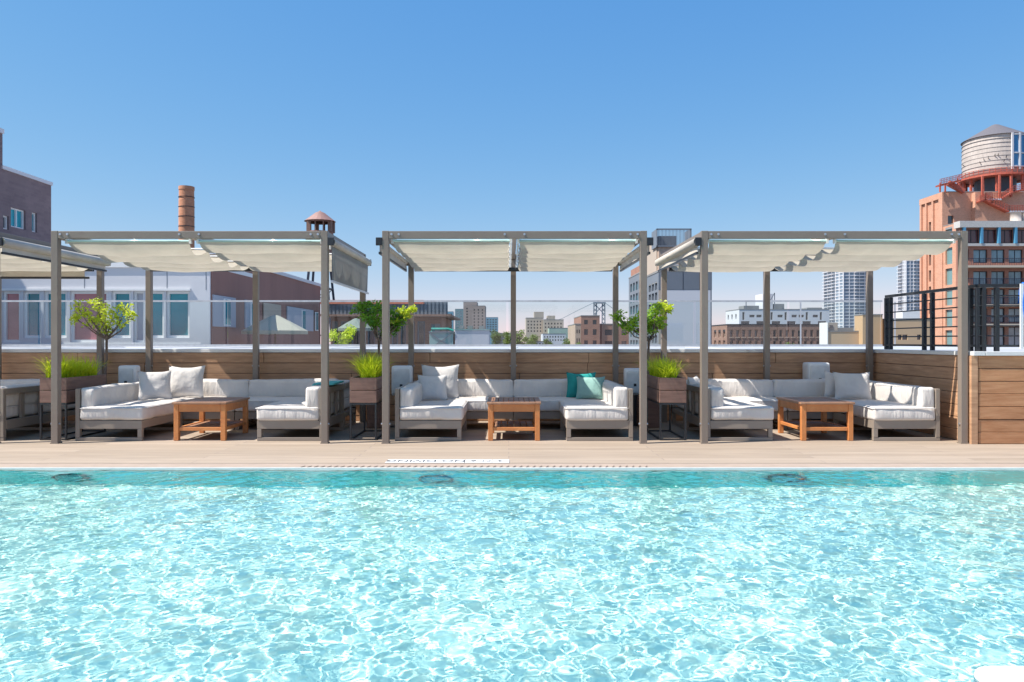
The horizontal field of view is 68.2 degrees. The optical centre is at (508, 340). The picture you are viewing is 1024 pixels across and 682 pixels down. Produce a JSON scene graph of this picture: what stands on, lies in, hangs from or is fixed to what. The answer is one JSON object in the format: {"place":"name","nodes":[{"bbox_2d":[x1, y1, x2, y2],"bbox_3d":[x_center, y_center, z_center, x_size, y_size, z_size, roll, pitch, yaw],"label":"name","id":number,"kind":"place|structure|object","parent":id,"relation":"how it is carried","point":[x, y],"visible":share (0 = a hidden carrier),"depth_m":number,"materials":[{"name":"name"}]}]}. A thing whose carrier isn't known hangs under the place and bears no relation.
{"place":"outdoors","nodes":[
{"label":"outdoors","id":0,"kind":"place"},
{"bbox_2d":[0,128,52,247],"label":"apartment building","id":1,"kind":"structure","parent":0,"point":[25,204],"depth_m":26.47,"materials":[{"name":"brown brick"}]},
{"bbox_2d":[11,207,23,228],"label":"window","id":2,"kind":"structure","parent":1,"relation":"in","point":[17,216],"depth_m":26.28,"materials":[{"name":"glass"}]},
{"bbox_2d":[241,315,307,343],"bbox_3d":[-6.985,0.783,22.600,1.768,3.135,1.768,0,0,0],"label":"umbrella","id":3,"kind":"object","parent":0,"point":[274,324],"visible":0.9,"depth_m":22.09,"materials":[{"name":"white fabric"}]},
{"bbox_2d":[304,211,335,335],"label":"water tank","id":4,"kind":"object","parent":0,"point":[316,219],"visible":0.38,"depth_m":59.43,"materials":[{"name":"brown"}]},
{"bbox_2d":[329,324,356,343],"bbox_3d":[-4.853,0.925,22.003,0.944,2.850,0.823,0,0,0],"label":"shrub","id":5,"kind":"object","parent":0,"point":[334,337],"visible":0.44,"depth_m":21.94,"materials":[{"name":"green plant"}]},
{"bbox_2d":[338,318,372,343],"bbox_3d":[-5.655,0.748,28.000,1.248,3.204,1.249,0,0,0],"label":"umbrella","id":6,"kind":"object","parent":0,"point":[355,322],"visible":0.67,"depth_m":27.66,"materials":[{"name":"white fabric"}]},
{"bbox_2d":[320,302,459,343],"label":"shed","id":7,"kind":"structure","parent":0,"point":[428,316],"depth_m":34.00,"materials":[{"name":"brown brick"}]},
{"bbox_2d":[417,321,424,343],"bbox_3d":[-3.944,-0.230,34.115,0.345,1.324,0.090,0,0,0],"label":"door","id":8,"kind":"structure","parent":7,"relation":"in","point":[420,324],"depth_m":34.13,"materials":[{"name":"grey glass"}]},
{"bbox_2d":[429,328,454,343],"bbox_3d":[-2.769,0.901,31.800,1.024,2.898,1.680,0,0,0],"label":"steel tank","id":9,"kind":"object","parent":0,"point":[441,337],"visible":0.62,"depth_m":31.00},
{"bbox_2d":[463,302,477,328],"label":"apartment tower","id":10,"kind":"structure","parent":0,"point":[467,313],"depth_m":440.00,"materials":[{"name":"grey concrete"}]},
{"bbox_2d":[454,326,490,343],"bbox_3d":[-1.509,0.860,31.800,1.444,2.980,1.660,0,0,0],"label":"rooftop cabinet","id":11,"kind":"object","parent":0,"point":[471,335],"visible":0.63,"depth_m":31.00,"materials":[{"name":"white metal"}]},
{"bbox_2d":[472,306,485,328],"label":"apartment tower","id":12,"kind":"structure","parent":0,"point":[478,316],"depth_m":400.00,"materials":[{"name":"beige concrete"}]},
{"bbox_2d":[486,317,497,343],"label":"office tower","id":13,"kind":"structure","parent":0,"point":[491,323],"depth_m":560.00,"materials":[{"name":"blue glass"}]},
{"bbox_2d":[0,469,1023,681],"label":"water","id":14,"kind":"structure","parent":0,"point":[380,575],"depth_m":3.76,"materials":[{"name":"liquid"}]},
{"bbox_2d":[0,421,1023,463],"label":"deck","id":15,"kind":"structure","parent":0,"point":[553,445],"depth_m":8.09,"materials":[{"name":"wood"}]},
{"bbox_2d":[0,383,50,440],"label":"sofa section","id":16,"kind":"object","parent":15,"relation":"on","point":[19,406],"visible":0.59,"depth_m":9.04,"materials":[{"name":"fabric"}]},
{"bbox_2d":[0,378,74,428],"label":"corner sofa","id":17,"kind":"object","parent":15,"relation":"on","point":[18,381],"visible":0.15,"depth_m":10.31,"materials":[{"name":"fabric"}]},
{"bbox_2d":[0,232,110,442],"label":"pergola","id":18,"kind":"object","parent":15,"relation":"on","point":[24,258],"visible":0.82,"depth_m":10.08,"materials":[{"name":"beige metal"}]},
{"bbox_2d":[40,374,105,439],"bbox_3d":[-5.270,0.786,9.170,0.310,0.723,0.860,0,0,0],"label":"planter","id":19,"kind":"object","parent":15,"relation":"on","point":[69,385],"visible":0.62,"depth_m":8.78,"materials":[{"name":"brown wood"}]},
{"bbox_2d":[31,352,110,377],"bbox_3d":[-5.295,0.283,9.135,0.849,0.353,1.390,0,0,0],"label":"grass clump","id":20,"kind":"object","parent":19,"relation":"in","point":[75,369],"visible":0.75,"depth_m":9.07,"materials":[{"name":"plant"}]},
{"bbox_2d":[69,297,137,383],"bbox_3d":[-5.425,0.279,10.095,1.015,1.737,0.476,0,0,0],"label":"tree","id":21,"kind":"object","parent":15,"relation":"on","point":[106,325],"visible":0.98,"depth_m":10.09,"materials":[{"name":"green plant"}]},
{"bbox_2d":[75,382,182,440],"bbox_3d":[-4.591,0.835,9.238,0.788,0.627,1.148,0,0,0],"label":"sofa section","id":22,"kind":"object","parent":15,"relation":"on","point":[115,406],"visible":0.93,"depth_m":8.70,"materials":[{"name":"fabric"}]},
{"bbox_2d":[137,370,171,399],"bbox_3d":[-4.535,0.565,9.686,0.400,0.400,0.170,0,-22,-28],"label":"pillow","id":23,"kind":"object","parent":22,"relation":"on","point":[154,385],"visible":1,"depth_m":9.63,"materials":[{"name":"fabric"}]},
{"bbox_2d":[118,365,139,382],"bbox_3d":[-5.130,0.739,10.207,0.300,0.818,0.186,0,0,0],"label":"speaker","id":24,"kind":"object","parent":15,"relation":"on","point":[127,373],"visible":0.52,"depth_m":10.12},
{"bbox_2d":[137,379,252,429],"bbox_3d":[-4.265,0.833,10.155,1.440,0.629,0.771,0,0,0],"label":"corner sofa","id":25,"kind":"object","parent":15,"relation":"on","point":[225,387],"visible":0.35,"depth_m":10.30,"materials":[{"name":"fabric"}]},
{"bbox_2d":[169,366,204,396],"bbox_3d":[-4.293,0.538,10.059,0.460,0.440,0.168,0,-16,-12],"label":"pillow","id":26,"kind":"object","parent":25,"relation":"on","point":[186,381],"visible":0.94,"depth_m":10.00,"materials":[{"name":"fabric"}]},
{"bbox_2d":[172,397,249,440],"bbox_3d":[-3.562,0.926,9.090,0.624,0.443,0.804,0,0,0],"label":"coffee table","id":27,"kind":"object","parent":15,"relation":"on","point":[203,405],"visible":1,"depth_m":8.73,"materials":[{"name":"brown wood"}]},
{"bbox_2d":[50,231,371,443],"bbox_3d":[-3.545,-0.043,9.612,3.193,2.385,2.324,0,0,0],"label":"pergola","id":28,"kind":"object","parent":15,"relation":"on","point":[345,264],"visible":0.95,"depth_m":8.66,"materials":[{"name":"fabric"}]},
{"bbox_2d":[234,378,355,429],"bbox_3d":[-2.849,0.830,10.153,1.437,0.636,0.775,0,0,0],"label":"corner sofa","id":29,"kind":"object","parent":15,"relation":"on","point":[263,392],"visible":0.54,"depth_m":10.30,"materials":[{"name":"fabric"}]},
{"bbox_2d":[255,383,343,440],"bbox_3d":[-2.524,0.837,9.235,0.788,0.621,1.146,0,0,0],"label":"sofa section","id":30,"kind":"object","parent":15,"relation":"on","point":[302,414],"visible":0.84,"depth_m":8.69,"materials":[{"name":"fabric"}]},
{"bbox_2d":[350,376,381,439],"bbox_3d":[-1.685,0.786,9.170,0.310,0.723,0.860,0,0,0],"label":"planter","id":31,"kind":"object","parent":15,"relation":"on","point":[365,391],"visible":0.78,"depth_m":8.74,"materials":[{"name":"brown wood"}]},
{"bbox_2d":[337,350,396,377],"bbox_3d":[-1.680,0.270,9.165,0.951,0.379,1.437,0,0,0],"label":"grass clump","id":32,"kind":"object","parent":31,"relation":"in","point":[370,367],"visible":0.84,"depth_m":8.85,"materials":[{"name":"plant"}]},
{"bbox_2d":[349,300,417,427],"bbox_3d":[-1.685,0.293,10.118,0.939,1.710,0.514,0,0,0],"label":"tree","id":33,"kind":"object","parent":15,"relation":"on","point":[399,320],"visible":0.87,"depth_m":10.06,"materials":[{"name":"green plant"}]},
{"bbox_2d":[390,365,412,426],"bbox_3d":[-1.430,0.739,10.127,0.300,0.818,0.186,0,0,0],"label":"speaker","id":34,"kind":"object","parent":15,"relation":"on","point":[402,375],"visible":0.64,"depth_m":10.04},
{"bbox_2d":[395,382,467,440],"bbox_3d":[-0.916,0.835,9.238,0.788,0.627,1.148,0,0,0],"label":"sofa section","id":35,"kind":"object","parent":15,"relation":"on","point":[414,410],"visible":0.95,"depth_m":8.69,"materials":[{"name":"fabric"}]},
{"bbox_2d":[418,375,447,399],"bbox_3d":[-0.968,0.589,9.603,0.380,0.340,0.149,0,-18,-8],"label":"pillow","id":36,"kind":"object","parent":35,"relation":"on","point":[433,387],"visible":0.91,"depth_m":9.55,"materials":[{"name":"fabric"}]},
{"bbox_2d":[2,353,865,420],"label":"plank wall","id":37,"kind":"structure","parent":15,"relation":"on","point":[471,365],"depth_m":10.85,"materials":[{"name":"brown wood"}]},
{"bbox_2d":[385,459,508,462],"bbox_3d":[-0.580,1.145,7.200,1.170,0.009,0.190,0,0,0],"label":"depth marker","id":38,"kind":"object","parent":15,"relation":"on","point":[446,461],"visible":1,"depth_m":7.16,"materials":[{"name":"tile"}]},
{"bbox_2d":[408,379,512,419],"bbox_3d":[-0.619,0.833,10.155,1.382,0.629,0.771,0,0,0],"label":"corner sofa","id":39,"kind":"object","parent":15,"relation":"on","point":[476,394],"visible":0.34,"depth_m":10.30,"materials":[{"name":"fabric"}]},
{"bbox_2d":[421,364,458,397],"bbox_3d":[-0.904,0.532,9.957,0.500,0.460,0.167,0,-14,-4],"label":"pillow","id":40,"kind":"object","parent":39,"relation":"on","point":[451,372],"visible":0.62,"depth_m":9.92,"materials":[{"name":"fabric"}]},
{"bbox_2d":[487,397,540,440],"bbox_3d":[0.060,0.926,9.090,0.624,0.443,0.804,0,0,0],"label":"coffee table","id":41,"kind":"object","parent":15,"relation":"on","point":[513,404],"visible":1,"depth_m":8.71,"materials":[{"name":"brown wood"}]},
{"bbox_2d":[376,231,652,443],"bbox_3d":[0.065,-0.043,9.612,3.108,2.385,2.324,0,0,0],"label":"pergola","id":42,"kind":"object","parent":15,"relation":"on","point":[489,251],"visible":0.97,"depth_m":8.62,"materials":[{"name":"fabric"}]},
{"bbox_2d":[513,378,615,419],"bbox_3d":[0.740,0.830,10.153,1.380,0.636,0.775,0,0,0],"label":"corner sofa","id":43,"kind":"object","parent":15,"relation":"on","point":[550,393],"visible":0.35,"depth_m":10.30,"materials":[{"name":"fabric"}]},
{"bbox_2d":[566,372,595,397],"bbox_3d":[0.966,0.590,10.122,0.400,0.360,0.150,0,-14,8],"label":"pillow","id":44,"kind":"object","parent":43,"relation":"on","point":[571,385],"visible":0.5,"depth_m":10.10,"materials":[{"name":"teal fabric"}]},
{"bbox_2d":[576,376,604,398],"bbox_3d":[1.070,0.611,9.918,0.380,0.320,0.148,0,-22,10],"label":"pillow","id":45,"kind":"object","parent":43,"relation":"on","point":[589,387],"visible":0.95,"depth_m":9.86,"materials":[{"name":"green fabric"}]},
{"bbox_2d":[559,382,632,440],"bbox_3d":[1.036,0.837,9.235,0.788,0.621,1.146,0,0,0],"label":"sofa section","id":46,"kind":"object","parent":15,"relation":"on","point":[612,409],"visible":1,"depth_m":8.69,"materials":[{"name":"fabric"}]},
{"bbox_2d":[624,368,638,425],"bbox_3d":[1.700,0.759,10.267,0.300,0.778,0.186,0,0,0],"label":"speaker","id":47,"kind":"object","parent":15,"relation":"on","point":[631,377],"visible":0.47,"depth_m":10.19},
{"bbox_2d":[608,300,673,427],"bbox_3d":[1.773,0.294,10.092,0.893,1.708,0.469,0,0,0],"label":"tree","id":48,"kind":"object","parent":15,"relation":"on","point":[656,322],"visible":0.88,"depth_m":10.06,"materials":[{"name":"green plant"}]},
{"bbox_2d":[647,374,686,439],"bbox_3d":[1.900,0.786,9.170,0.310,0.723,0.860,0,0,0],"label":"planter","id":49,"kind":"object","parent":15,"relation":"on","point":[666,391],"visible":0.83,"depth_m":8.74,"materials":[{"name":"brown wood"}]},
{"bbox_2d":[635,355,689,377],"bbox_3d":[1.838,0.302,9.218,0.805,0.316,1.332,0,0,0],"label":"grass clump","id":50,"kind":"object","parent":49,"relation":"in","point":[665,369],"visible":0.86,"depth_m":8.93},
{"bbox_2d":[672,379,786,429],"bbox_3d":[2.948,0.833,10.155,1.356,0.629,0.771,0,0,0],"label":"corner sofa","id":51,"kind":"object","parent":15,"relation":"on","point":[759,391],"visible":0.4,"depth_m":10.30,"materials":[{"name":"fabric"}]},
{"bbox_2d":[685,382,773,440],"bbox_3d":[2.664,0.835,9.238,0.788,0.627,1.148,0,0,0],"label":"sofa section","id":52,"kind":"object","parent":15,"relation":"on","point":[732,414],"visible":0.81,"depth_m":8.69,"materials":[{"name":"fabric"}]},
{"bbox_2d":[655,231,968,443],"bbox_3d":[3.615,-0.043,9.612,3.084,2.385,2.324,0,0,0],"label":"pergola","id":53,"kind":"object","parent":15,"relation":"on","point":[766,253],"visible":0.97,"depth_m":8.62,"materials":[{"name":"fabric"}]},
{"bbox_2d":[776,397,854,440],"bbox_3d":[3.670,0.926,9.090,0.624,0.443,0.804,0,0,0],"label":"coffee table","id":54,"kind":"object","parent":15,"relation":"on","point":[822,405],"visible":1,"depth_m":8.74,"materials":[{"name":"brown wood"}]},
{"bbox_2d":[803,362,829,419],"bbox_3d":[4.310,0.724,10.592,0.300,0.848,0.276,0,0,0],"label":"speaker","id":55,"kind":"object","parent":15,"relation":"on","point":[813,370],"visible":0.51,"depth_m":10.47},
{"bbox_2d":[771,378,878,429],"bbox_3d":[4.283,0.830,10.153,1.354,0.636,0.775,0,0,0],"label":"corner sofa","id":56,"kind":"object","parent":15,"relation":"on","point":[798,387],"visible":0.3,"depth_m":10.31,"materials":[{"name":"fabric"}]},
{"bbox_2d":[824,370,834,396],"bbox_3d":[4.400,0.592,10.096,0.400,0.360,0.150,8,-15,-6],"label":"pillow","id":57,"kind":"object","parent":56,"relation":"on","point":[829,385],"visible":0.34,"depth_m":10.04,"materials":[{"name":"fabric"}]},
{"bbox_2d":[833,382,939,440],"bbox_3d":[4.566,0.837,9.235,0.788,0.621,1.146,0,0,0],"label":"sofa section","id":58,"kind":"object","parent":15,"relation":"on","point":[892,406],"visible":0.91,"depth_m":8.70,"materials":[{"name":"fabric"}]},
{"bbox_2d":[833,372,871,399],"bbox_3d":[4.473,0.581,9.842,0.460,0.380,0.170,0,-20,12],"label":"pillow","id":59,"kind":"object","parent":58,"relation":"on","point":[852,385],"visible":0.99,"depth_m":9.78,"materials":[{"name":"fabric"}]},
{"bbox_2d":[873,353,981,441],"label":"plank wall","id":60,"kind":"structure","parent":15,"relation":"on","point":[940,372],"depth_m":9.26,"materials":[{"name":"brown wood"}]},
{"bbox_2d":[969,356,977,443],"bbox_3d":[5.190,0.657,8.440,0.070,0.985,0.040,0,0,0],"label":"corner post","id":61,"kind":"object","parent":15,"relation":"on","point":[973,399],"visible":1,"depth_m":8.42,"materials":[{"name":"brown wood"}]},
{"bbox_2d":[978,356,1023,443],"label":"plank wall","id":62,"kind":"structure","parent":15,"relation":"on","point":[1001,398],"depth_m":8.43,"materials":[{"name":"brown wood"}]},
{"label":"pool basin","id":63,"kind":"structure","parent":15,"relation":"in","visible":0},
{"bbox_2d":[0,464,1023,466],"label":"pool coping","id":64,"kind":"object","parent":63,"relation":"on","point":[519,465],"visible":0.25,"depth_m":6.99,"materials":[{"name":"stone"}]},
{"bbox_2d":[0,467,1023,470],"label":"pool edge trim","id":65,"kind":"structure","parent":64,"relation":"attached to","point":[540,468],"depth_m":6.84,"materials":[{"name":"stone"}]},
{"bbox_2d":[974,666,1023,681],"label":"white platform","id":66,"kind":"structure","parent":63,"relation":"on","point":[999,674],"depth_m":2.61,"materials":[{"name":"paint"}]},
{"bbox_2d":[0,0,1023,343],"label":"sky","id":67,"kind":"structure","parent":0,"point":[374,117],"materials":[{"name":"blue"}]},
{"bbox_2d":[2,346,1023,372],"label":"roof ledge","id":68,"kind":"object","parent":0,"point":[599,347],"visible":0.09,"depth_m":13.10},
{"bbox_2d":[10,346,752,349],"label":"ledge seams","id":69,"kind":"object","parent":68,"relation":"on","point":[41,347],"visible":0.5,"depth_m":14.37,"materials":[{"name":"white paint"}]},
{"bbox_2d":[2,300,895,345],"bbox_3d":[-4.327,-0.420,17.990,27.034,1.100,0.080,0,0,0],"label":"glass railing","id":70,"kind":"object","parent":68,"relation":"on","point":[40,301],"visible":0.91,"depth_m":17.97,"materials":[{"name":"glass"}]},
{"bbox_2d":[2,349,1023,355],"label":"ledge flashing","id":71,"kind":"object","parent":68,"relation":"on","point":[989,353],"visible":0.75,"depth_m":10.83,"materials":[{"name":"metal"}]},
{"bbox_2d":[884,284,1019,350],"bbox_3d":[7.520,-0.261,9.515,4.544,0.752,2.114,0,0,0],"label":"steel railing","id":72,"kind":"object","parent":71,"relation":"on","point":[977,316],"visible":0.84,"depth_m":8.60,"materials":[{"name":"black metal"}]},
{"bbox_2d":[1018,282,1023,348],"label":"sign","id":73,"kind":"object","parent":72,"relation":"hanging from","point":[1021,296],"visible":1,"depth_m":8.43,"materials":[{"name":"white paint"}]},
{"bbox_2d":[525,312,563,340],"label":"apartment building","id":74,"kind":"structure","parent":0,"point":[538,324],"depth_m":250.00,"materials":[{"name":"concrete"}]},
{"bbox_2d":[541,333,565,343],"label":"house","id":75,"kind":"structure","parent":0,"point":[556,338],"depth_m":190.00,"materials":[{"name":"white concrete"}]},
{"bbox_2d":[568,315,628,343],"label":"brick building","id":76,"kind":"structure","parent":0,"point":[586,329],"depth_m":110.23,"materials":[{"name":"brown brick"}]},
{"bbox_2d":[628,266,638,343],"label":"tall building","id":77,"kind":"structure","parent":0,"point":[633,291],"depth_m":90.04,"materials":[{"name":"white concrete"}]},
{"bbox_2d":[647,228,711,343],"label":"tall building","id":78,"kind":"structure","parent":0,"point":[683,323],"depth_m":59.95,"materials":[{"name":"white glass"}]},
{"bbox_2d":[712,324,818,343],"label":"brick building","id":79,"kind":"structure","parent":0,"point":[747,333],"depth_m":95.00,"materials":[{"name":"brown brick"}]},
{"bbox_2d":[726,293,829,323],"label":"white building","id":80,"kind":"structure","parent":0,"point":[779,314],"depth_m":130.00,"materials":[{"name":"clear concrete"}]},
{"bbox_2d":[822,272,865,327],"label":"glass tower","id":81,"kind":"structure","parent":0,"point":[844,285],"depth_m":480.00,"materials":[{"name":"glass"}]},
{"bbox_2d":[854,314,882,343],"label":"tan building","id":82,"kind":"structure","parent":0,"point":[860,323],"depth_m":84.00,"materials":[{"name":"concrete"}]},
{"bbox_2d":[882,311,929,345],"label":"tan building","id":83,"kind":"structure","parent":0,"point":[908,324],"depth_m":83.00,"materials":[{"name":"beige concrete"}]},
{"bbox_2d":[896,260,919,310],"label":"glass tower","id":84,"kind":"structure","parent":0,"point":[908,276],"depth_m":520.00,"materials":[{"name":"glass"}]},
{"bbox_2d":[919,191,1023,344],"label":"brick tower","id":85,"kind":"structure","parent":0,"point":[943,211],"depth_m":150.00,"materials":[{"name":"orange brick"}]},
{"bbox_2d":[935,174,1023,212],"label":"steel stair","id":86,"kind":"object","parent":85,"relation":"on","point":[953,185],"visible":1,"depth_m":147.62,"materials":[{"name":"metal"}]},
{"bbox_2d":[956,124,1023,190],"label":"water tank","id":87,"kind":"object","parent":85,"relation":"on","point":[991,153],"visible":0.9,"depth_m":154.83,"materials":[{"name":"metal"}]},
{"bbox_2d":[1014,135,1023,164],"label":"window","id":88,"kind":"structure","parent":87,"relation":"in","point":[1016,137],"depth_m":152.82,"materials":[{"name":"blue glass"}]},
{"bbox_2d":[954,221,1023,344],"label":"brick hotel","id":89,"kind":"structure","parent":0,"point":[995,252],"depth_m":142.00,"materials":[{"name":"brown brick"}]},
{"bbox_2d":[973,250,986,262],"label":"window","id":90,"kind":"structure","parent":89,"relation":"in","point":[976,253],"depth_m":142.34,"materials":[{"name":"glass"}]},
{"bbox_2d":[973,271,986,283],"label":"window","id":91,"kind":"structure","parent":89,"relation":"in","point":[976,274],"depth_m":142.34,"materials":[{"name":"glass"}]},
{"bbox_2d":[983,230,995,242],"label":"window","id":92,"kind":"structure","parent":89,"relation":"in","point":[989,236],"depth_m":142.34,"materials":[{"name":"glass"}]},
{"bbox_2d":[991,250,1003,262],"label":"window","id":93,"kind":"structure","parent":89,"relation":"in","point":[994,253],"depth_m":142.34,"materials":[{"name":"glass"}]},
{"bbox_2d":[991,271,1003,283],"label":"window","id":94,"kind":"structure","parent":89,"relation":"in","point":[994,274],"depth_m":142.34,"materials":[{"name":"glass"}]},
{"bbox_2d":[1001,230,1011,242],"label":"window","id":95,"kind":"structure","parent":89,"relation":"in","point":[1006,235],"depth_m":142.34,"materials":[{"name":"glass"}]},
{"bbox_2d":[1009,327,1019,344],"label":"window","id":96,"kind":"structure","parent":89,"relation":"in","point":[1012,330],"depth_m":142.34,"materials":[{"name":"black glass"}]},
{"bbox_2d":[1009,250,1021,262],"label":"window","id":97,"kind":"structure","parent":89,"relation":"in","point":[1012,253],"depth_m":142.34,"materials":[{"name":"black glass"}]},
{"label":"ground","id":98,"kind":"structure","parent":0,"visible":0},
{"bbox_2d":[2,263,252,343],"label":"pale building","id":99,"kind":"structure","parent":98,"relation":"on","point":[181,322],"depth_m":20.62,"materials":[{"name":"white paint"}]},
{"bbox_2d":[4,291,19,341],"bbox_3d":[-13.571,-0.663,20.715,0.488,1.395,0.090,0,0,0],"label":"window","id":100,"kind":"structure","parent":99,"relation":"in","point":[11,309],"depth_m":20.73,"materials":[{"name":"glass"}]},
{"bbox_2d":[25,291,39,337],"bbox_3d":[-13.004,-0.724,20.715,0.471,1.273,0.090,0,0,0],"label":"window","id":101,"kind":"structure","parent":99,"relation":"in","point":[32,309],"depth_m":20.73,"materials":[{"name":"glass"}]},
{"bbox_2d":[45,291,66,337],"bbox_3d":[-12.367,-0.724,20.715,0.628,1.273,0.090,0,0,0],"label":"window","id":102,"kind":"structure","parent":99,"relation":"in","point":[47,293],"depth_m":20.71,"materials":[{"name":"glass"}]},
{"bbox_2d":[71,291,107,341],"bbox_3d":[-11.451,-0.663,20.715,1.029,1.395,0.090,0,0,0],"label":"window","id":103,"kind":"structure","parent":99,"relation":"in","point":[78,334],"depth_m":20.73,"materials":[{"name":"glass"}]},
{"bbox_2d":[113,291,130,337],"bbox_3d":[-10.570,-0.724,20.715,0.523,1.273,0.090,0,0,0],"label":"window","id":104,"kind":"structure","parent":99,"relation":"in","point":[117,295],"depth_m":20.73,"materials":[{"name":"glass"}]},
{"bbox_2d":[134,291,143,341],"bbox_3d":[-10.091,-0.663,20.715,0.297,1.395,0.090,0,0,0],"label":"window","id":105,"kind":"structure","parent":99,"relation":"in","point":[138,295],"depth_m":20.72,"materials":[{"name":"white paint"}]},
{"bbox_2d":[153,291,163,337],"bbox_3d":[-9.637,-0.724,20.715,0.471,1.273,0.090,0,0,0],"label":"window","id":106,"kind":"structure","parent":99,"relation":"in","point":[158,307],"depth_m":20.73,"materials":[{"name":"glass"}]},
{"bbox_2d":[167,291,188,337],"bbox_3d":[-9.027,-0.724,20.715,0.645,1.273,0.090,0,0,0],"label":"window","id":107,"kind":"structure","parent":99,"relation":"in","point":[177,312],"depth_m":20.73,"materials":[{"name":"glass"}]},
{"bbox_2d":[178,185,194,249],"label":"brick chimney","id":108,"kind":"object","parent":98,"relation":"on","point":[186,215],"visible":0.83,"depth_m":61.52,"materials":[{"name":"brown brick"}]},
{"bbox_2d":[209,253,320,343],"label":"brown building","id":109,"kind":"structure","parent":98,"relation":"on","point":[230,321],"depth_m":25.04,"materials":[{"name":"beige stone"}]},
{"bbox_2d":[223,298,230,325],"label":"window","id":110,"kind":"structure","parent":109,"relation":"in","point":[226,305],"depth_m":21.57,"materials":[{"name":"glass"}]},
{"bbox_2d":[509,329,529,343],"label":"leafy tree","id":111,"kind":"object","parent":98,"relation":"on","point":[519,335],"visible":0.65,"depth_m":114.83,"materials":[{"name":"green plant"}]},
{"bbox_2d":[561,302,626,323],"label":"suspension bridge","id":112,"kind":"structure","parent":98,"relation":"on","point":[596,303],"depth_m":899.50,"materials":[{"name":"metal"}]},
{"bbox_2d":[819,322,858,343],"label":"tan building","id":113,"kind":"structure","parent":98,"relation":"on","point":[831,333],"depth_m":85.00,"materials":[{"name":"white paint"}]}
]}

